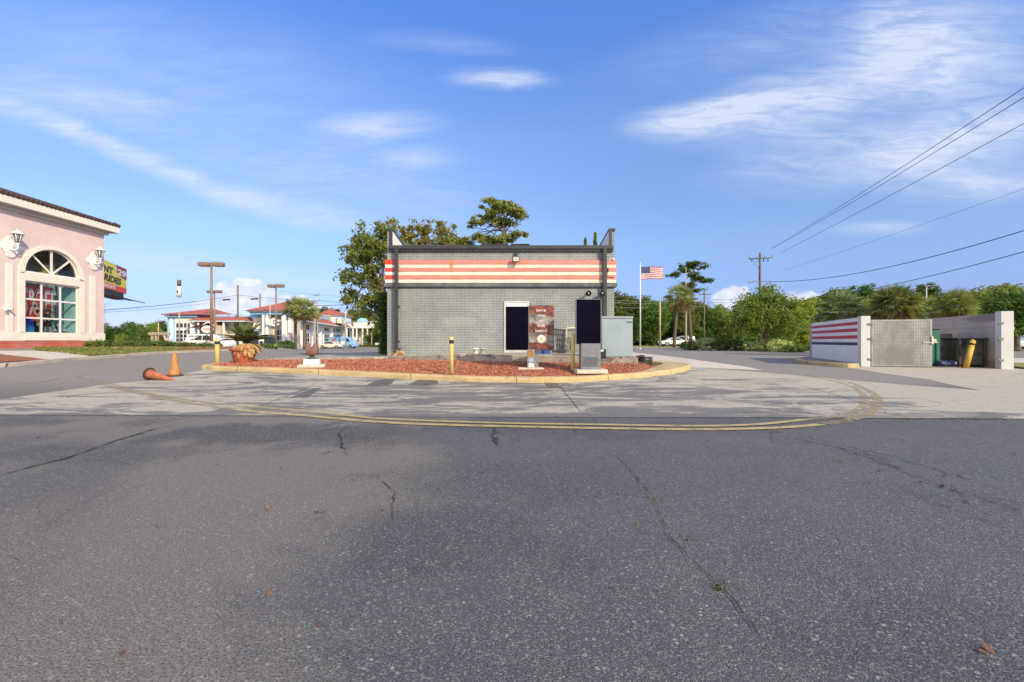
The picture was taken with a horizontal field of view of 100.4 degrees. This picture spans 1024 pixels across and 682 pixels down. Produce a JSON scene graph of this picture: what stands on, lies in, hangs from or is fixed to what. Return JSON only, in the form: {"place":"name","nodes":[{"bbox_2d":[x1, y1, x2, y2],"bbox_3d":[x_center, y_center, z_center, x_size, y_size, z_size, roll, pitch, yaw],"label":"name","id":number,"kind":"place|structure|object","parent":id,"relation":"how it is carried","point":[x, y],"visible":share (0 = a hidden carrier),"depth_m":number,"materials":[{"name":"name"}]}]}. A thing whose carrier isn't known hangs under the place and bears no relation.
{"place":"outdoors","nodes":[
{"label":"outdoors","id":0,"kind":"place"},
{"bbox_2d":[0,350,86,358],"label":"sidewalk","id":1,"kind":"structure","parent":0,"point":[41,354],"depth_m":19.83,"materials":[{"name":"concrete"}]},
{"bbox_2d":[0,345,1023,681],"bbox_3d":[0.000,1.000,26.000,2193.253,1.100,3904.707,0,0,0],"label":"ground","id":2,"kind":"structure","parent":0,"point":[882,575],"depth_m":2.40,"materials":[{"name":"asphalt"}]},
{"bbox_2d":[0,354,45,361],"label":"mulch corner","id":3,"kind":"object","parent":2,"relation":"on","point":[4,358],"visible":0.92,"depth_m":17.49,"materials":[{"name":"wood"}]},
{"bbox_2d":[0,187,120,348],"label":"pink store","id":4,"kind":"structure","parent":2,"relation":"on","point":[37,234],"depth_m":28.10,"materials":[{"name":"paint"}]},
{"bbox_2d":[25,318,33,331],"bbox_3d":[-30.514,-0.927,26.780,0.061,1.220,0.880,-6,0,0],"label":"bodyboard","id":5,"kind":"object","parent":4,"relation":"on","point":[29,325],"visible":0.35,"depth_m":26.94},
{"bbox_2d":[25,284,55,320],"bbox_3d":[-30.545,-2.425,27.365,0.030,2.250,2.422,0,0,0],"label":"sale banner","id":6,"kind":"object","parent":4,"relation":"hanging from","point":[33,292],"visible":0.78,"depth_m":27.45,"materials":[{"name":"paper"}]},
{"bbox_2d":[43,308,54,332],"bbox_3d":[-30.492,-1.240,28.017,0.546,1.820,0.551,0,0,5],"label":"mannequin","id":7,"kind":"object","parent":4,"relation":"in","point":[47,322],"visible":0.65,"depth_m":27.94},
{"bbox_2d":[18,246,84,339],"bbox_3d":[-30.042,-3.098,27.900,0.244,6.115,3.990,0,0,0],"label":"window","id":8,"kind":"structure","parent":4,"relation":"in","point":[39,278],"depth_m":27.84,"materials":[{"name":"beige paint"}]},
{"bbox_2d":[104,260,144,302],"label":"billboard","id":9,"kind":"object","parent":2,"relation":"on","point":[115,278],"visible":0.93,"depth_m":63.63},
{"bbox_2d":[120,321,141,339],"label":"leafy tree","id":10,"kind":"object","parent":2,"relation":"on","point":[131,325],"visible":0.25,"depth_m":87.59,"materials":[{"name":"green plant"}]},
{"bbox_2d":[99,346,175,347],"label":"mulch strip","id":11,"kind":"object","parent":2,"relation":"on","point":[142,346],"visible":0.09,"depth_m":32.40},
{"bbox_2d":[83,339,114,346],"bbox_3d":[-31.021,0.148,30.451,4.896,0.776,1.975,0,0,0],"label":"hedge","id":12,"kind":"object","parent":11,"relation":"on","point":[103,343],"visible":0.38,"depth_m":30.30,"materials":[{"name":"green plant"}]},
{"bbox_2d":[110,339,174,345],"bbox_3d":[-33.282,0.205,37.970,6.518,0.834,2.032,0,0,0],"label":"hedge","id":13,"kind":"object","parent":11,"relation":"on","point":[141,342],"visible":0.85,"depth_m":37.71,"materials":[{"name":"green plant"}]},
{"bbox_2d":[0,348,319,367],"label":"lawn kerb","id":14,"kind":"structure","parent":2,"relation":"on","point":[21,363],"depth_m":19.11,"materials":[{"name":"concrete"}]},
{"bbox_2d":[184,334,235,346],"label":"parked suv","id":15,"kind":"object","parent":2,"relation":"on","point":[196,338],"visible":0.5,"depth_m":49.02,"materials":[{"name":"white paint"}]},
{"bbox_2d":[197,262,224,344],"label":"lamp post","id":16,"kind":"object","parent":2,"relation":"on","point":[211,264],"visible":0.91,"depth_m":44.89,"materials":[{"name":"wood"}]},
{"bbox_2d":[215,338,219,362],"bbox_3d":[-11.119,0.427,16.100,0.169,1.056,0.169,0,0,0],"label":"bollard","id":17,"kind":"object","parent":2,"relation":"on","point":[217,349],"visible":0.94,"depth_m":16.04,"materials":[{"name":"yellow plastic"}]},
{"bbox_2d":[8,425,498,472],"bbox_3d":[-2.400,1.140,4.680,4.534,0.001,2.627,0,0,0],"label":"tar seam","id":18,"kind":"object","parent":2,"relation":"on","point":[495,438],"visible":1,"depth_m":4.84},
{"bbox_2d":[161,302,376,348],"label":"beach hotel","id":19,"kind":"structure","parent":2,"relation":"on","point":[195,322],"depth_m":75.30,"materials":[{"name":"paint"}]},
{"bbox_2d":[175,330,195,341],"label":"window","id":20,"kind":"structure","parent":19,"relation":"in","point":[183,333],"depth_m":74.86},
{"bbox_2d":[259,342,285,348],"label":"shrub","id":21,"kind":"object","parent":2,"relation":"on","point":[271,346],"visible":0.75,"depth_m":55.52,"materials":[{"name":"green plant"}]},
{"bbox_2d":[267,284,284,345],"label":"lamp post","id":22,"kind":"object","parent":2,"relation":"on","point":[275,286],"visible":0.84,"depth_m":59.89,"materials":[{"name":"metal"}]},
{"bbox_2d":[280,294,308,348],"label":"palmetto palm","id":23,"kind":"object","parent":2,"relation":"on","point":[286,310],"visible":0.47,"depth_m":65.65,"materials":[{"name":"green plant"}]},
{"bbox_2d":[289,296,320,349],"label":"palmetto palm","id":24,"kind":"object","parent":2,"relation":"on","point":[305,314],"visible":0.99,"depth_m":63.61,"materials":[{"name":"green plant"}]},
{"bbox_2d":[318,342,343,348],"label":"parked car","id":25,"kind":"object","parent":2,"relation":"on","point":[330,344],"visible":0.94,"depth_m":87.23,"materials":[{"name":"beige paint"}]},
{"bbox_2d":[328,337,358,347],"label":"delivery van","id":26,"kind":"object","parent":2,"relation":"on","point":[351,342],"visible":0.66,"depth_m":90.89,"materials":[{"name":"blue paint"}]},
{"bbox_2d":[347,304,368,333],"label":"leafy tree","id":27,"kind":"object","parent":2,"relation":"on","point":[357,314],"visible":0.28,"depth_m":129.32,"materials":[{"name":"green plant"}]},
{"bbox_2d":[333,219,409,353],"bbox_3d":[-7.830,-3.026,24.326,4.548,7.953,3.071,0,0,-34],"label":"broadleaf tree","id":28,"kind":"object","parent":2,"relation":"on","point":[366,248],"visible":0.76,"depth_m":23.82,"materials":[{"name":"green plant"}]},
{"bbox_2d":[364,314,378,343],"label":"leafy tree","id":29,"kind":"object","parent":2,"relation":"on","point":[369,329],"visible":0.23,"depth_m":126.39,"materials":[{"name":"green plant"}]},
{"bbox_2d":[382,216,465,244],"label":"branching tree","id":30,"kind":"object","parent":2,"relation":"on","point":[442,232],"visible":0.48,"depth_m":45.35,"materials":[{"name":"green plant"}]},
{"bbox_2d":[211,358,654,375],"bbox_3d":[-3.520,0.869,14.932,16.562,0.293,4.530,0,0,16],"label":"mulch bed","id":31,"kind":"object","parent":2,"relation":"on","point":[540,365],"visible":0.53,"depth_m":13.71,"materials":[{"name":"wood"}]},
{"bbox_2d":[229,348,254,362],"bbox_3d":[-10.374,0.580,16.500,0.950,0.655,0.950,0,0,0],"label":"planter pot","id":32,"kind":"object","parent":31,"relation":"on","point":[242,358],"visible":0.61,"depth_m":16.16,"materials":[{"name":"ceramic"}]},
{"bbox_2d":[217,320,273,357],"bbox_3d":[-10.265,-0.084,16.498,1.914,1.497,1.669,0,0,0],"label":"sago palm","id":33,"kind":"object","parent":32,"relation":"in","point":[246,334],"visible":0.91,"depth_m":16.27,"materials":[{"name":"plant"}]},
{"bbox_2d":[297,343,325,367],"bbox_3d":[-6.891,0.488,14.700,0.840,0.865,0.640,0,0,-18],"label":"rooster statue","id":34,"kind":"object","parent":31,"relation":"on","point":[311,361],"visible":0.98,"depth_m":14.54,"materials":[{"name":"concrete"}]},
{"bbox_2d":[449,337,453,372],"bbox_3d":[-1.752,0.401,12.350,0.129,1.049,0.129,0,0,0],"label":"bollard","id":35,"kind":"object","parent":31,"relation":"on","point":[451,341],"visible":1,"depth_m":12.30,"materials":[{"name":"yellow plastic"}]},
{"bbox_2d":[506,305,555,369],"bbox_3d":[0.587,-0.086,13.401,1.556,2.056,0.600,0,0,1],"label":"menu board","id":36,"kind":"object","parent":31,"relation":"on","point":[530,329],"visible":0.98,"depth_m":13.31,"materials":[{"name":"plastic"}]},
{"bbox_2d":[571,333,574,369],"bbox_3d":[1.810,0.313,12.700,0.121,1.118,0.121,0,0,0],"label":"bollard","id":37,"kind":"object","parent":31,"relation":"on","point":[572,351],"visible":0.98,"depth_m":12.65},
{"bbox_2d":[573,299,607,373],"bbox_3d":[2.293,-0.138,12.552,0.900,2.162,0.620,0,0,-3],"label":"menu screen","id":38,"kind":"object","parent":31,"relation":"on","point":[588,326],"visible":0.99,"depth_m":12.38,"materials":[{"name":"plastic"}]},
{"bbox_2d":[201,358,690,382],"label":"kerb","id":39,"kind":"structure","parent":2,"relation":"on","point":[660,368],"depth_m":12.61,"materials":[{"name":"concrete"}]},
{"bbox_2d":[257,352,637,363],"bbox_3d":[-3.425,0.710,21.860,14.950,0.480,16.280,0,0,0],"label":"concrete pad","id":40,"kind":"object","parent":2,"relation":"on","point":[508,356],"visible":0.5,"depth_m":15.64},
{"bbox_2d":[376,291,386,354],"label":"ivy column","id":41,"kind":"structure","parent":40,"relation":"on","point":[382,345],"depth_m":22.34,"materials":[{"name":"green plant"}]},
{"bbox_2d":[601,316,632,356],"bbox_3d":[3.446,-0.133,14.425,1.036,1.345,0.990,0,0,0],"label":"utility cabinet","id":42,"kind":"object","parent":40,"relation":"on","point":[617,336],"visible":0.8,"depth_m":13.95,"materials":[{"name":"grey metal"}]},
{"bbox_2d":[104,311,821,346],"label":"undergrowth","id":43,"kind":"object","parent":2,"relation":"on","point":[709,332],"visible":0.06,"depth_m":84.11,"materials":[{"name":"green plant"}]},
{"bbox_2d":[447,196,529,244],"bbox_3d":[-2.107,-6.113,40.093,7.895,14.326,4.114,0,0,0],"label":"pine tree","id":44,"kind":"object","parent":2,"relation":"on","point":[510,208],"visible":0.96,"depth_m":39.69,"materials":[{"name":"green plant"}]},
{"bbox_2d":[384,228,616,355],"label":"brick restaurant","id":45,"kind":"structure","parent":2,"relation":"on","point":[439,296],"depth_m":18.18,"materials":[{"name":"brick"}]},
{"bbox_2d":[0,366,1023,418],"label":"road apron","id":46,"kind":"object","parent":2,"relation":"on","point":[997,393],"visible":0.91,"depth_m":8.64,"materials":[{"name":"concrete"}]},
{"bbox_2d":[142,368,173,380],"bbox_3d":[-9.913,1.013,12.053,0.846,0.348,0.347,12,2,10],"label":"traffic cone","id":47,"kind":"object","parent":46,"relation":"on","point":[150,373],"visible":0.94,"depth_m":11.99,"materials":[{"name":"plastic"}]},
{"bbox_2d":[166,352,183,376],"bbox_3d":[-10.292,0.708,13.017,0.434,0.720,0.434,0,0,0],"label":"traffic cone","id":48,"kind":"object","parent":46,"relation":"on","point":[174,369],"visible":0.98,"depth_m":12.94,"materials":[{"name":"plastic"}]},
{"bbox_2d":[290,388,320,397],"bbox_3d":[-4.481,1.140,9.450,0.329,0.001,1.915,0,0,-12],"label":"damp stain","id":49,"kind":"object","parent":46,"relation":"on","point":[309,392],"visible":1,"depth_m":9.27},
{"bbox_2d":[366,379,394,385],"bbox_3d":[-3.507,1.117,11.554,0.643,0.045,1.606,0,0,0],"label":"damp stain","id":50,"kind":"object","parent":46,"relation":"on","point":[382,382],"visible":1,"depth_m":11.55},
{"bbox_2d":[408,379,437,384],"bbox_3d":[-2.329,1.118,11.611,0.751,0.037,1.258,0,0,0],"label":"damp stain","id":51,"kind":"object","parent":46,"relation":"on","point":[422,382],"visible":1,"depth_m":11.55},
{"bbox_2d":[21,373,882,424],"bbox_3d":[-2.087,1.078,9.839,22.921,0.120,8.121,0,0,0],"label":"faded road marking","id":52,"kind":"object","parent":46,"relation":"on","point":[839,416],"visible":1,"depth_m":8.03,"materials":[{"name":"paint"}]},
{"bbox_2d":[232,405,823,429],"bbox_3d":[-0.396,1.138,6.303,9.364,0.001,1.270,0,0,9],"label":"road marking","id":53,"kind":"object","parent":46,"relation":"on","point":[775,427],"visible":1,"depth_m":5.82,"materials":[{"name":"paint"}]},
{"bbox_2d":[874,365,997,368],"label":"enclosure slab","id":54,"kind":"structure","parent":46,"relation":"on","point":[939,366],"depth_m":15.82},
{"bbox_2d":[932,329,939,365],"bbox_3d":[15.529,0.230,16.740,1.330,1.380,1.570,0,0,11],"label":"dumpster","id":55,"kind":"object","parent":54,"relation":"on","point":[936,348],"visible":0.24,"depth_m":15.93,"materials":[{"name":"green metal"}]},
{"bbox_2d":[940,338,988,366],"bbox_3d":[16.865,0.410,15.940,0.920,1.060,0.900,0,0,15],"label":"grease bin","id":56,"kind":"object","parent":54,"relation":"on","point":[954,349],"visible":0.88,"depth_m":15.63,"materials":[{"name":"metal"}]},
{"bbox_2d":[962,339,975,367],"bbox_3d":[16.446,0.482,15.351,0.531,1.076,0.178,0,0,-16],"label":"leaning bollard","id":57,"kind":"object","parent":54,"relation":"on","point":[969,352],"visible":0.98,"depth_m":15.30,"materials":[{"name":"metal"}]},
{"bbox_2d":[12,382,1015,655],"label":"leaf litter","id":58,"kind":"object","parent":2,"relation":"on","point":[984,650],"visible":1,"depth_m":1.94,"materials":[{"name":"plant"}]},
{"bbox_2d":[38,380,1020,672],"bbox_3d":[-2.643,1.112,7.007,21.373,0.056,11.182,0,0,0],"label":"pavement crack","id":59,"kind":"object","parent":2,"relation":"on","point":[772,438],"visible":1,"depth_m":3.56,"materials":[{"name":"asphalt"}]},
{"bbox_2d":[614,289,643,343],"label":"leafy tree","id":60,"kind":"object","parent":2,"relation":"on","point":[625,300],"visible":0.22,"depth_m":90.33,"materials":[{"name":"green plant"}]},
{"bbox_2d":[639,263,641,348],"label":"flagpole","id":61,"kind":"object","parent":2,"relation":"on","point":[640,306],"visible":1,"depth_m":51.94,"materials":[{"name":"white paint"}]},
{"bbox_2d":[641,267,662,279],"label":"flag","id":62,"kind":"object","parent":61,"relation":"attached to","point":[651,273],"visible":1,"depth_m":51.79,"materials":[{"name":"fabric"}]},
{"bbox_2d":[628,295,669,345],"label":"leafy tree","id":63,"kind":"object","parent":2,"relation":"on","point":[647,298],"visible":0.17,"depth_m":88.71,"materials":[{"name":"green plant"}]},
{"bbox_2d":[637,300,673,345],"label":"leafy tree","id":64,"kind":"object","parent":2,"relation":"on","point":[650,322],"visible":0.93,"depth_m":84.46,"materials":[{"name":"green plant"}]},
{"bbox_2d":[313,374,1018,590],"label":"weeds","id":65,"kind":"object","parent":2,"relation":"on","point":[717,587],"visible":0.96,"depth_m":5.33,"materials":[{"name":"plant"}]},
{"bbox_2d":[678,340,699,349],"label":"shrub","id":66,"kind":"object","parent":2,"relation":"on","point":[684,345],"visible":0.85,"depth_m":43.68,"materials":[{"name":"green plant"}]},
{"bbox_2d":[671,309,707,339],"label":"leafy tree","id":67,"kind":"object","parent":2,"relation":"on","point":[695,322],"visible":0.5,"depth_m":86.53,"materials":[{"name":"green plant"}]},
{"bbox_2d":[633,346,751,348],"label":"verge","id":68,"kind":"structure","parent":2,"relation":"on","point":[667,346],"depth_m":71.38,"materials":[{"name":"green plant"}]},
{"bbox_2d":[620,309,641,343],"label":"leafy tree","id":69,"kind":"object","parent":68,"relation":"on","point":[636,328],"visible":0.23,"depth_m":79.26,"materials":[{"name":"green plant"}]},
{"bbox_2d":[658,338,687,345],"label":"parked car","id":70,"kind":"object","parent":68,"relation":"on","point":[667,342],"visible":0.78,"depth_m":73.03,"materials":[{"name":"white paint"}]},
{"bbox_2d":[662,282,696,347],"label":"palmetto palm","id":71,"kind":"object","parent":68,"relation":"on","point":[677,304],"visible":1,"depth_m":57.70,"materials":[{"name":"green plant"}]},
{"bbox_2d":[674,289,698,341],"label":"palmetto palm","id":72,"kind":"object","parent":68,"relation":"on","point":[692,303],"visible":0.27,"depth_m":61.87,"materials":[{"name":"green plant"}]},
{"bbox_2d":[665,260,715,346],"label":"pine tree","id":73,"kind":"object","parent":68,"relation":"on","point":[693,277],"visible":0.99,"depth_m":67.87,"materials":[{"name":"green plant"}]},
{"bbox_2d":[748,253,772,342],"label":"utility pole","id":74,"kind":"object","parent":68,"relation":"on","point":[760,336],"visible":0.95,"depth_m":50.86,"materials":[{"name":"brown wood"}]},
{"bbox_2d":[762,230,1023,281],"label":"power line","id":75,"kind":"object","parent":74,"relation":"attached to","point":[899,264],"visible":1,"depth_m":31.31,"materials":[{"name":"black metal"}]},
{"bbox_2d":[774,88,1023,246],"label":"power line","id":76,"kind":"object","parent":74,"relation":"attached to","point":[916,157],"visible":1,"depth_m":23.05,"materials":[{"name":"black metal"}]},
{"bbox_2d":[777,97,1023,245],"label":"power line","id":77,"kind":"object","parent":74,"relation":"attached to","point":[919,161],"visible":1,"depth_m":23.34,"materials":[{"name":"black metal"}]},
{"bbox_2d":[782,123,1023,251],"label":"power line","id":78,"kind":"object","parent":74,"relation":"attached to","point":[918,180],"visible":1,"depth_m":25.50,"materials":[{"name":"black metal"}]},
{"bbox_2d":[769,296,822,346],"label":"bushy tree","id":79,"kind":"object","parent":68,"relation":"on","point":[803,337],"visible":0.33,"depth_m":43.23,"materials":[{"name":"green plant"}]},
{"bbox_2d":[633,352,758,369],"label":"walkway","id":80,"kind":"structure","parent":2,"relation":"on","point":[698,363],"depth_m":18.73,"materials":[{"name":"concrete"}]},
{"bbox_2d":[692,337,717,350],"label":"shrub","id":81,"kind":"object","parent":2,"relation":"on","point":[702,341],"visible":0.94,"depth_m":42.69,"materials":[{"name":"green plant"}]},
{"bbox_2d":[697,305,723,335],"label":"leafy tree","id":82,"kind":"object","parent":2,"relation":"on","point":[710,316],"visible":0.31,"depth_m":90.49,"materials":[{"name":"green plant"}]},
{"bbox_2d":[709,339,730,350],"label":"shrub","id":83,"kind":"object","parent":2,"relation":"on","point":[722,345],"visible":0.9,"depth_m":41.59,"materials":[{"name":"green plant"}]},
{"bbox_2d":[708,304,731,323],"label":"leafy tree","id":84,"kind":"object","parent":2,"relation":"on","point":[719,308],"visible":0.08,"depth_m":98.42,"materials":[{"name":"green plant"}]},
{"bbox_2d":[710,314,743,344],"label":"leafy tree","id":85,"kind":"object","parent":2,"relation":"on","point":[720,332],"visible":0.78,"depth_m":79.39,"materials":[{"name":"green plant"}]},
{"bbox_2d":[725,338,749,350],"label":"shrub","id":86,"kind":"object","parent":2,"relation":"on","point":[734,347],"visible":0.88,"depth_m":40.52,"materials":[{"name":"green plant"}]},
{"bbox_2d":[738,341,761,350],"bbox_3d":[22.421,0.481,39.999,2.126,1.059,2.321,0,0,-28],"label":"shrub","id":87,"kind":"object","parent":2,"relation":"on","point":[751,343],"visible":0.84,"depth_m":39.64,"materials":[{"name":"green plant"}]},
{"bbox_2d":[723,282,807,350],"bbox_3d":[23.028,-2.188,38.627,6.525,6.377,5.082,0,0,-17],"label":"crape myrtle","id":88,"kind":"object","parent":2,"relation":"on","point":[770,307],"visible":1,"depth_m":38.19,"materials":[{"name":"green plant"}]},
{"bbox_2d":[765,339,794,351],"bbox_3d":[23.543,0.383,37.472,2.589,1.254,2.227,0,0,0],"label":"shrub","id":89,"kind":"object","parent":2,"relation":"on","point":[775,347],"visible":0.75,"depth_m":37.08,"materials":[{"name":"green plant"}]},
{"bbox_2d":[780,343,807,351],"bbox_3d":[23.805,0.584,36.041,2.109,0.897,1.838,0,0,0],"label":"shrub","id":90,"kind":"object","parent":2,"relation":"on","point":[792,348],"visible":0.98,"depth_m":35.71,"materials":[{"name":"green plant"}]},
{"bbox_2d":[794,358,858,367],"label":"enclosure kerb","id":91,"kind":"structure","parent":2,"relation":"on","point":[830,364],"depth_m":16.12,"materials":[{"name":"concrete"}]},
{"bbox_2d":[800,356,853,363],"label":"enclosure verge","id":92,"kind":"structure","parent":2,"relation":"on","point":[809,358],"depth_m":18.16,"materials":[{"name":"concrete"}]},
{"bbox_2d":[809,289,871,322],"bbox_3d":[20.902,-1.272,27.045,3.299,4.444,3.300,0,0,0],"label":"leafy tree","id":93,"kind":"object","parent":2,"relation":"on","point":[840,301],"visible":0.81,"depth_m":26.59,"materials":[{"name":"green plant"}]},
{"bbox_2d":[843,283,877,299],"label":"dark pine","id":94,"kind":"object","parent":2,"relation":"on","point":[866,292],"visible":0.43,"depth_m":77.50,"materials":[{"name":"green plant"}]},
{"bbox_2d":[862,282,930,319],"bbox_3d":[22.420,-1.359,24.999,3.036,4.619,3.044,0,0,0],"label":"palmetto palm","id":95,"kind":"object","parent":2,"relation":"on","point":[896,300],"visible":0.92,"depth_m":24.55,"materials":[{"name":"green plant"}]},
{"bbox_2d":[810,311,1014,368],"bbox_3d":[16.162,0.060,18.321,4.609,2.200,6.519,0,0,17],"label":"dumpster enclosure","id":96,"kind":"object","parent":2,"relation":"on","point":[864,341],"visible":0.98,"depth_m":15.83,"materials":[{"name":"grey concrete"}]},
{"bbox_2d":[910,292,941,318],"bbox_3d":[31.234,-1.371,31.973,3.204,4.642,3.004,0,0,0],"label":"palmetto palm","id":97,"kind":"object","parent":2,"relation":"on","point":[927,309],"visible":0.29,"depth_m":31.65,"materials":[{"name":"green plant"}]},
{"bbox_2d":[914,282,945,298],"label":"dark pine","id":98,"kind":"object","parent":2,"relation":"on","point":[930,289],"visible":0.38,"depth_m":75.37,"materials":[{"name":"green plant"}]},
{"bbox_2d":[927,285,983,317],"bbox_3d":[30.090,-1.450,29.013,2.852,4.800,2.842,0,0,-42],"label":"palmetto palm","id":99,"kind":"object","parent":2,"relation":"on","point":[951,308],"visible":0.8,"depth_m":28.62,"materials":[{"name":"green plant"}]},
{"bbox_2d":[968,285,1019,300],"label":"leafy tree","id":100,"kind":"object","parent":2,"relation":"on","point":[978,293],"visible":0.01,"depth_m":65.02,"materials":[{"name":"green plant"}]},
{"bbox_2d":[972,289,1023,350],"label":"shade tree","id":101,"kind":"object","parent":2,"relation":"on","point":[1005,302],"visible":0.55,"depth_m":39.59,"materials":[{"name":"green plant"}]},
{"bbox_2d":[982,283,1023,299],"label":"leafy tree","id":102,"kind":"object","parent":2,"relation":"on","point":[993,291],"visible":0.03,"depth_m":61.02,"materials":[{"name":"green plant"}]},
{"bbox_2d":[994,282,1023,299],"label":"leafy tree","id":103,"kind":"object","parent":2,"relation":"on","point":[1003,286],"visible":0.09,"depth_m":58.94,"materials":[{"name":"green plant"}]},
{"bbox_2d":[0,0,1023,340],"label":"sky","id":104,"kind":"structure","parent":0,"point":[252,137],"materials":[{"name":"blue"}]},
{"bbox_2d":[552,328,565,353],"bbox_3d":[1.904,-0.002,17.378,0.500,1.000,0.120,4,-9,0],"label":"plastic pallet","id":105,"kind":"object","parent":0,"point":[559,335],"visible":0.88,"depth_m":17.38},
{"bbox_2d":[834,251,1023,295],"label":"power line","id":106,"kind":"object","parent":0,"point":[945,272],"visible":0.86,"depth_m":32.53,"materials":[{"name":"black metal"}]},
{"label":"lawn","id":107,"kind":"structure","parent":0,"visible":0},
{"bbox_2d":[32,346,222,355],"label":"grass","id":108,"kind":"structure","parent":107,"relation":"on","point":[96,351],"depth_m":24.43,"materials":[{"name":"plant"}]},
{"bbox_2d":[177,280,181,342],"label":"beacon pole","id":109,"kind":"object","parent":107,"relation":"on","point":[179,292],"visible":0.91,"depth_m":57.93,"materials":[{"name":"metal"}]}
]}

